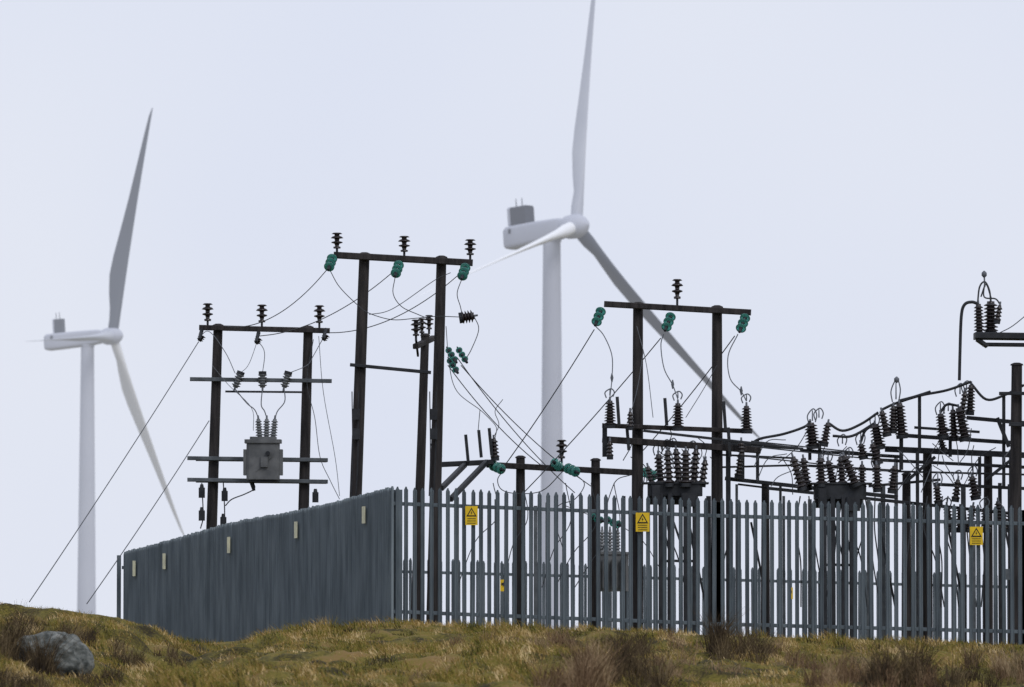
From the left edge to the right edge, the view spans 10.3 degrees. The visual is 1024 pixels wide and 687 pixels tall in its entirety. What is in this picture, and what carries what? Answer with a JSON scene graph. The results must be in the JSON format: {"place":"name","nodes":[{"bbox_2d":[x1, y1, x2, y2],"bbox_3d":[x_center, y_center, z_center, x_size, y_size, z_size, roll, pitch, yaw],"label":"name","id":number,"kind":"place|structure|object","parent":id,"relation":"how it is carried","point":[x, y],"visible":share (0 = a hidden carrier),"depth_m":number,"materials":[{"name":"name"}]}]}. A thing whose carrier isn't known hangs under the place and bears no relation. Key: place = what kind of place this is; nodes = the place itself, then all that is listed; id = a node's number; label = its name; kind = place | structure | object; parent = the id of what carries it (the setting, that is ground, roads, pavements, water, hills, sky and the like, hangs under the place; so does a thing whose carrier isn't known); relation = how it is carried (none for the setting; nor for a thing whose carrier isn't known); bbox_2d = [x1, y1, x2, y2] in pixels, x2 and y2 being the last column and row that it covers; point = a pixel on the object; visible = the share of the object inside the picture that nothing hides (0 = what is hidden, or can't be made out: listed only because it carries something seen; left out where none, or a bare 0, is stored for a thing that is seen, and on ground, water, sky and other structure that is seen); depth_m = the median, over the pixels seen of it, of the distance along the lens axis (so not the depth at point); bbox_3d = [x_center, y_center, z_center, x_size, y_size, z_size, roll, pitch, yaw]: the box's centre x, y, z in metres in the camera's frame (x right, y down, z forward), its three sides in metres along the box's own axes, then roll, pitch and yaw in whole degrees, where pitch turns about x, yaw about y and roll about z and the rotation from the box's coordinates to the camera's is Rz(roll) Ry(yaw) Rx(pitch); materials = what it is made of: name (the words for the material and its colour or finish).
{"place":"outdoors","nodes":[
{"label":"outdoors","id":0,"kind":"place"},
{"bbox_2d":[0,602,1023,686],"bbox_3d":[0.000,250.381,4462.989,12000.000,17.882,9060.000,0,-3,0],"label":"ground","id":1,"kind":"structure","parent":0,"point":[712,677],"depth_m":80.48,"materials":[{"name":"plant"}]},
{"bbox_2d":[0,666,57,686],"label":"rush clump","id":2,"kind":"object","parent":1,"relation":"on","point":[39,683],"visible":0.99,"depth_m":66.87,"materials":[{"name":"brown plant"}]},
{"bbox_2d":[0,607,85,677],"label":"rush clump","id":3,"kind":"object","parent":1,"relation":"on","point":[42,662],"visible":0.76,"depth_m":75.14,"materials":[{"name":"brown plant"}]},
{"bbox_2d":[1,599,88,637],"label":"rush clump","id":4,"kind":"object","parent":1,"relation":"on","point":[23,620],"visible":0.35,"depth_m":86.17,"materials":[{"name":"brown plant"}]},
{"bbox_2d":[17,631,94,677],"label":"boulder","id":5,"kind":"object","parent":1,"relation":"on","point":[80,657],"visible":0.6,"depth_m":76.11,"materials":[{"name":"stone"}]},
{"bbox_2d":[49,615,102,647],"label":"rush clump","id":6,"kind":"object","parent":1,"relation":"on","point":[89,635],"visible":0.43,"depth_m":85.54,"materials":[{"name":"brown plant"}]},
{"bbox_2d":[70,663,131,686],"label":"rush clump","id":7,"kind":"object","parent":1,"relation":"on","point":[104,674],"visible":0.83,"depth_m":74.98,"materials":[{"name":"plant"}]},
{"bbox_2d":[24,108,183,613],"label":"wind turbine","id":8,"kind":"object","parent":1,"relation":"on","point":[60,338],"visible":1,"depth_m":1101.90,"materials":[{"name":"white metal"}]},
{"bbox_2d":[105,634,161,668],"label":"rush clump","id":9,"kind":"object","parent":1,"relation":"on","point":[119,647],"visible":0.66,"depth_m":84.23,"materials":[{"name":"brown plant"}]},
{"bbox_2d":[154,636,191,670],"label":"rush clump","id":10,"kind":"object","parent":1,"relation":"on","point":[171,653],"visible":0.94,"depth_m":85.70,"materials":[{"name":"brown plant"}]},
{"bbox_2d":[216,649,298,673],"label":"rush clump","id":11,"kind":"object","parent":1,"relation":"on","point":[247,667],"visible":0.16,"depth_m":74.58,"materials":[{"name":"plant"}]},
{"bbox_2d":[123,486,401,642],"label":"palisade fence","id":12,"kind":"object","parent":1,"relation":"on","point":[335,560],"visible":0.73,"depth_m":104.22,"materials":[{"name":"grey metal"}]},
{"bbox_2d":[133,561,135,575],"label":"fence label","id":13,"kind":"object","parent":12,"relation":"attached to","point":[134,562],"visible":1,"depth_m":110.25,"materials":[{"name":"yellow plastic"}]},
{"bbox_2d":[162,553,165,568],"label":"fence label","id":14,"kind":"object","parent":12,"relation":"attached to","point":[164,561],"visible":1,"depth_m":108.91,"materials":[{"name":"plastic"}]},
{"bbox_2d":[227,537,229,552],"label":"fence label","id":15,"kind":"object","parent":12,"relation":"attached to","point":[228,544],"visible":1,"depth_m":106.08,"materials":[{"name":"plastic"}]},
{"bbox_2d":[294,522,296,537],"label":"fence label","id":16,"kind":"object","parent":12,"relation":"attached to","point":[295,529],"visible":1,"depth_m":103.10,"materials":[{"name":"yellow plastic"}]},
{"bbox_2d":[362,506,364,523],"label":"fence label","id":17,"kind":"object","parent":12,"relation":"attached to","point":[363,514],"visible":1,"depth_m":100.08,"materials":[{"name":"plastic"}]},
{"bbox_2d":[187,303,339,528],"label":"utility pole frame","id":18,"kind":"object","parent":1,"relation":"on","point":[304,481],"visible":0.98,"depth_m":111.94,"materials":[{"name":"brown wood"}]},
{"bbox_2d":[29,341,198,601],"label":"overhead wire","id":19,"kind":"object","parent":18,"relation":"attached to","point":[114,473],"visible":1,"depth_m":103.29,"materials":[{"name":"grey metal"}]},
{"bbox_2d":[86,421,208,603],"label":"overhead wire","id":20,"kind":"object","parent":18,"relation":"attached to","point":[147,515],"visible":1,"depth_m":104.28,"materials":[{"name":"grey metal"}]},
{"bbox_2d":[243,415,282,490],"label":"pole transformer","id":21,"kind":"object","parent":18,"relation":"attached to","point":[262,459],"visible":1,"depth_m":111.34,"materials":[{"name":"paint"}]},
{"bbox_2d":[224,271,325,327],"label":"overhead wire","id":22,"kind":"object","parent":18,"relation":"attached to","point":[281,311],"visible":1,"depth_m":108.15,"materials":[{"name":"black metal"}]},
{"bbox_2d":[260,273,390,335],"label":"overhead wire","id":23,"kind":"object","parent":18,"relation":"attached to","point":[326,316],"visible":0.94,"depth_m":108.73,"materials":[{"name":"black metal"}]},
{"bbox_2d":[327,276,456,332],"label":"overhead wire","id":24,"kind":"object","parent":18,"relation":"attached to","point":[394,317],"visible":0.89,"depth_m":108.38,"materials":[{"name":"black metal"}]},
{"bbox_2d":[349,625,380,635],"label":"rush clump","id":25,"kind":"object","parent":1,"relation":"on","point":[371,630],"visible":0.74,"depth_m":91.83,"materials":[{"name":"green plant"}]},
{"bbox_2d":[324,233,488,623],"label":"utility pole frame","id":26,"kind":"object","parent":1,"relation":"on","point":[441,262],"visible":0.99,"depth_m":105.00,"materials":[{"name":"brown wood"}]},
{"bbox_2d":[410,315,433,620],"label":"utility pole","id":27,"kind":"object","parent":1,"relation":"on","point":[424,341],"visible":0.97,"depth_m":106.99,"materials":[{"name":"brown wood"}]},
{"bbox_2d":[388,663,458,682],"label":"rush clump","id":28,"kind":"object","parent":1,"relation":"on","point":[419,676],"visible":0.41,"depth_m":66.90,"materials":[{"name":"green plant"}]},
{"bbox_2d":[441,628,521,647],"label":"rush clump","id":29,"kind":"object","parent":1,"relation":"on","point":[455,641],"visible":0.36,"depth_m":85.11,"materials":[{"name":"plant"}]},
{"bbox_2d":[431,428,656,627],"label":"utility pole frame","id":30,"kind":"object","parent":1,"relation":"on","point":[520,466],"visible":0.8,"depth_m":107.80,"materials":[{"name":"brown wood"}]},
{"bbox_2d":[448,365,540,464],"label":"overhead wire","id":31,"kind":"object","parent":30,"relation":"attached to","point":[490,417],"visible":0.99,"depth_m":106.31,"materials":[{"name":"black metal"}]},
{"bbox_2d":[457,357,574,492],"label":"overhead wire","id":32,"kind":"object","parent":30,"relation":"attached to","point":[514,431],"visible":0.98,"depth_m":106.94,"materials":[{"name":"black metal"}]},
{"bbox_2d":[461,365,590,485],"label":"overhead wire","id":33,"kind":"object","parent":30,"relation":"attached to","point":[511,419],"visible":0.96,"depth_m":106.52,"materials":[{"name":"black metal"}]},
{"bbox_2d":[505,329,594,464],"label":"overhead wire","id":34,"kind":"object","parent":30,"relation":"attached to","point":[551,397],"visible":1,"depth_m":106.76,"materials":[{"name":"black metal"}]},
{"bbox_2d":[525,338,660,491],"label":"overhead wire","id":35,"kind":"object","parent":30,"relation":"attached to","point":[590,420],"visible":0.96,"depth_m":106.86,"materials":[{"name":"black metal"}]},
{"bbox_2d":[566,506,658,566],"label":"strain insulator","id":36,"kind":"object","parent":30,"relation":"attached to","point":[602,519],"visible":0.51,"depth_m":107.73,"materials":[{"name":"glass"}]},
{"bbox_2d":[517,622,579,651],"bbox_3d":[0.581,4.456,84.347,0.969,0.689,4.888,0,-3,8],"label":"rush clump","id":37,"kind":"object","parent":1,"relation":"on","point":[559,640],"visible":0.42,"depth_m":85.04,"materials":[{"name":"brown plant"}]},
{"bbox_2d":[117,555,1007,641],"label":"palisade fence","id":38,"kind":"object","parent":1,"relation":"on","point":[568,575],"visible":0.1,"depth_m":129.17,"materials":[{"name":"grey metal"}]},
{"bbox_2d":[500,580,503,590],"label":"warning sign","id":39,"kind":"object","parent":38,"relation":"attached to","point":[501,585],"visible":0.61,"depth_m":126.89,"materials":[{"name":"yellow metal"}]},
{"bbox_2d":[512,625,634,686],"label":"rush clump","id":40,"kind":"object","parent":1,"relation":"on","point":[589,670],"visible":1,"depth_m":65.29,"materials":[{"name":"plant"}]},
{"bbox_2d":[417,0,761,628],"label":"wind turbine","id":41,"kind":"object","parent":1,"relation":"on","point":[524,230],"visible":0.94,"depth_m":849.42,"materials":[{"name":"white metal"}]},
{"bbox_2d":[600,526,628,630],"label":"ground transformer","id":42,"kind":"object","parent":1,"relation":"on","point":[618,570],"visible":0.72,"depth_m":113.63,"materials":[{"name":"paint"}]},
{"bbox_2d":[604,625,658,657],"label":"rush clump","id":43,"kind":"object","parent":1,"relation":"on","point":[642,646],"visible":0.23,"depth_m":83.80,"materials":[{"name":"brown plant"}]},
{"bbox_2d":[581,621,704,686],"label":"rush clump","id":44,"kind":"object","parent":1,"relation":"on","point":[640,671],"visible":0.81,"depth_m":67.59,"materials":[{"name":"brown plant"}]},
{"bbox_2d":[641,445,708,632],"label":"circuit breaker","id":45,"kind":"object","parent":1,"relation":"on","point":[683,487],"visible":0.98,"depth_m":104.65,"materials":[{"name":"metal"}]},
{"bbox_2d":[657,625,706,652],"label":"rush clump","id":46,"kind":"object","parent":1,"relation":"on","point":[670,634],"visible":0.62,"depth_m":88.81,"materials":[{"name":"brown plant"}]},
{"bbox_2d":[591,279,802,628],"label":"utility pole frame","id":47,"kind":"object","parent":1,"relation":"on","point":[716,446],"visible":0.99,"depth_m":105.88,"materials":[{"name":"brown wood"}]},
{"bbox_2d":[643,336,734,450],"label":"overhead wire","id":48,"kind":"object","parent":47,"relation":"attached to","point":[695,387],"visible":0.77,"depth_m":106.73,"materials":[{"name":"black metal"}]},
{"bbox_2d":[648,646,748,680],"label":"rush clump","id":49,"kind":"object","parent":1,"relation":"on","point":[693,663],"visible":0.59,"depth_m":73.69,"materials":[{"name":"brown plant"}]},
{"bbox_2d":[394,487,1023,644],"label":"palisade fence","id":50,"kind":"object","parent":1,"relation":"on","point":[718,515],"visible":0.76,"depth_m":98.93,"materials":[{"name":"grey metal"}]},
{"bbox_2d":[465,506,477,524],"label":"warning sign","id":51,"kind":"object","parent":50,"relation":"attached to","point":[471,515],"visible":1,"depth_m":98.92,"materials":[{"name":"yellow paint"}]},
{"bbox_2d":[636,513,648,531],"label":"warning sign","id":52,"kind":"object","parent":50,"relation":"attached to","point":[642,522],"visible":1,"depth_m":98.91,"materials":[{"name":"yellow paint"}]},
{"bbox_2d":[970,527,982,544],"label":"warning sign","id":53,"kind":"object","parent":50,"relation":"attached to","point":[976,535],"visible":1,"depth_m":98.90,"materials":[{"name":"yellow paint"}]},
{"bbox_2d":[688,607,787,663],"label":"rush clump","id":54,"kind":"object","parent":1,"relation":"on","point":[720,645],"visible":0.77,"depth_m":84.64,"materials":[{"name":"plant"}]},
{"bbox_2d":[458,376,1023,644],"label":"substation busbar frame","id":55,"kind":"object","parent":1,"relation":"on","point":[896,421],"visible":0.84,"depth_m":106.47,"materials":[{"name":"grey metal"}]},
{"bbox_2d":[751,441,887,455],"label":"overhead wire","id":56,"kind":"object","parent":55,"relation":"attached to","point":[810,447],"visible":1,"depth_m":106.34,"materials":[{"name":"black metal"}]},
{"bbox_2d":[751,456,887,471],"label":"overhead wire","id":57,"kind":"object","parent":55,"relation":"attached to","point":[809,462],"visible":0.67,"depth_m":106.33,"materials":[{"name":"black metal"}]},
{"bbox_2d":[755,446,887,460],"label":"overhead wire","id":58,"kind":"object","parent":55,"relation":"attached to","point":[811,452],"visible":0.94,"depth_m":106.34,"materials":[{"name":"black metal"}]},
{"bbox_2d":[742,637,791,657],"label":"rush clump","id":59,"kind":"object","parent":1,"relation":"on","point":[776,651],"visible":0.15,"depth_m":86.72,"materials":[{"name":"plant"}]},
{"bbox_2d":[769,644,849,669],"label":"rush clump","id":60,"kind":"object","parent":1,"relation":"on","point":[794,658],"visible":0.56,"depth_m":77.46,"materials":[{"name":"brown plant"}]},
{"bbox_2d":[790,452,898,638],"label":"circuit breaker","id":61,"kind":"object","parent":1,"relation":"on","point":[842,491],"visible":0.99,"depth_m":104.66,"materials":[{"name":"metal"}]},
{"bbox_2d":[797,643,962,686],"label":"rush clump","id":62,"kind":"object","parent":1,"relation":"on","point":[851,675],"visible":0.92,"depth_m":67.75,"materials":[{"name":"plant"}]},
{"bbox_2d":[854,630,974,686],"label":"rush clump","id":63,"kind":"object","parent":1,"relation":"on","point":[908,664],"visible":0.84,"depth_m":67.90,"materials":[{"name":"brown plant"}]},
{"bbox_2d":[932,639,1023,686],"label":"rush clump","id":64,"kind":"object","parent":1,"relation":"on","point":[967,670],"visible":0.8,"depth_m":79.94,"materials":[{"name":"plant"}]},
{"bbox_2d":[955,642,1023,684],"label":"rush clump","id":65,"kind":"object","parent":1,"relation":"on","point":[1000,664],"visible":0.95,"depth_m":80.46,"materials":[{"name":"brown plant"}]},
{"bbox_2d":[958,271,1023,644],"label":"terminal pole frame","id":66,"kind":"object","parent":1,"relation":"on","point":[1016,393],"visible":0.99,"depth_m":104.90,"materials":[{"name":"brown wood"}]},
{"bbox_2d":[0,0,1023,643],"label":"sky","id":67,"kind":"structure","parent":0,"point":[847,175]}
]}

